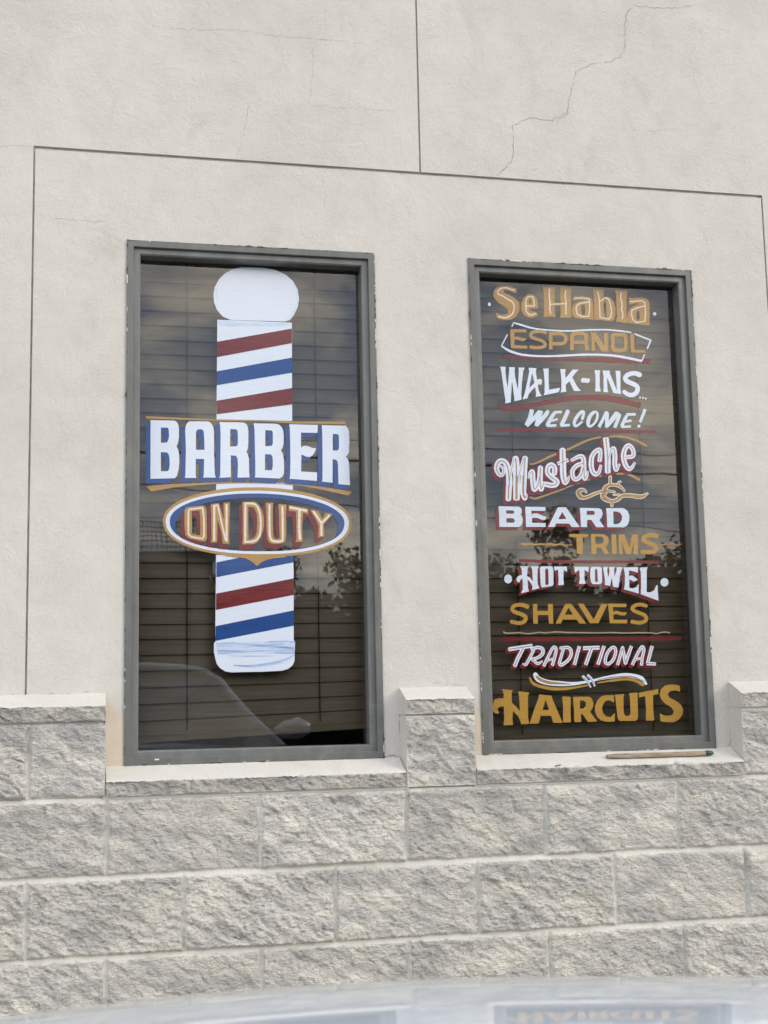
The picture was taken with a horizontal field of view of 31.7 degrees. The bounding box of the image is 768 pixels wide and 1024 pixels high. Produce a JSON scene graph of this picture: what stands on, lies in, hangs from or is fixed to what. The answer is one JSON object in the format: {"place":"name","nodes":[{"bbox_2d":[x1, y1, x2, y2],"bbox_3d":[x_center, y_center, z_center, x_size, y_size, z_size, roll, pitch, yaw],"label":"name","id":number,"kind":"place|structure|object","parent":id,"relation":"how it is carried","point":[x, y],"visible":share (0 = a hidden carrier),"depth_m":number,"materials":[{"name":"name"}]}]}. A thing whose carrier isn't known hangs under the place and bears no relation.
{"place":"outdoors","nodes":[
{"label":"outdoors","id":0,"kind":"place"},
{"label":"parking lot","id":1,"kind":"structure","parent":0,"visible":0},
{"bbox_2d":[0,976,767,1023],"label":"parked car","id":2,"kind":"object","parent":1,"relation":"on","point":[616,1000],"visible":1,"depth_m":0.97,"materials":[{"name":"silver metal"}]},
{"bbox_2d":[0,0,767,1017],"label":"shop building","id":3,"kind":"structure","parent":1,"relation":"on","point":[420,166],"depth_m":3.93,"materials":[{"name":"paint"}]},
{"bbox_2d":[138,261,365,743],"bbox_3d":[-0.395,-0.071,3.971,0.748,1.468,0.055,1,-8,-13],"label":"window blind","id":4,"kind":"object","parent":3,"relation":"attached to","point":[189,688],"depth_m":3.95,"materials":[{"name":"brown wood"}]},
{"bbox_2d":[124,239,384,765],"bbox_3d":[-0.374,-0.038,3.877,0.731,1.489,0.068,1,-8,-13],"label":"window","id":5,"kind":"structure","parent":3,"relation":"in","point":[254,611],"depth_m":3.90,"materials":[{"name":"grey metal"}]},
{"bbox_2d":[479,278,693,739],"bbox_3d":[0.598,-0.045,4.194,0.752,1.497,0.055,1,-8,-13],"label":"window blind","id":6,"kind":"object","parent":3,"relation":"attached to","point":[658,509],"depth_m":4.19,"materials":[{"name":"brown wood"}]},
{"bbox_2d":[468,258,716,754],"bbox_3d":[0.619,-0.026,4.102,0.736,1.489,0.066,1,-8,-13],"label":"window","id":7,"kind":"structure","parent":3,"relation":"in","point":[516,477],"depth_m":4.12,"materials":[{"name":"grey metal"}]},
{"bbox_2d":[606,750,713,757],"bbox_3d":[0.812,0.712,3.966,0.336,0.015,0.017,1,-8,-13],"label":"wooden stick","id":8,"kind":"object","parent":3,"relation":"on","point":[664,754],"visible":1,"depth_m":3.96,"materials":[{"name":"brown wood"}]}
]}

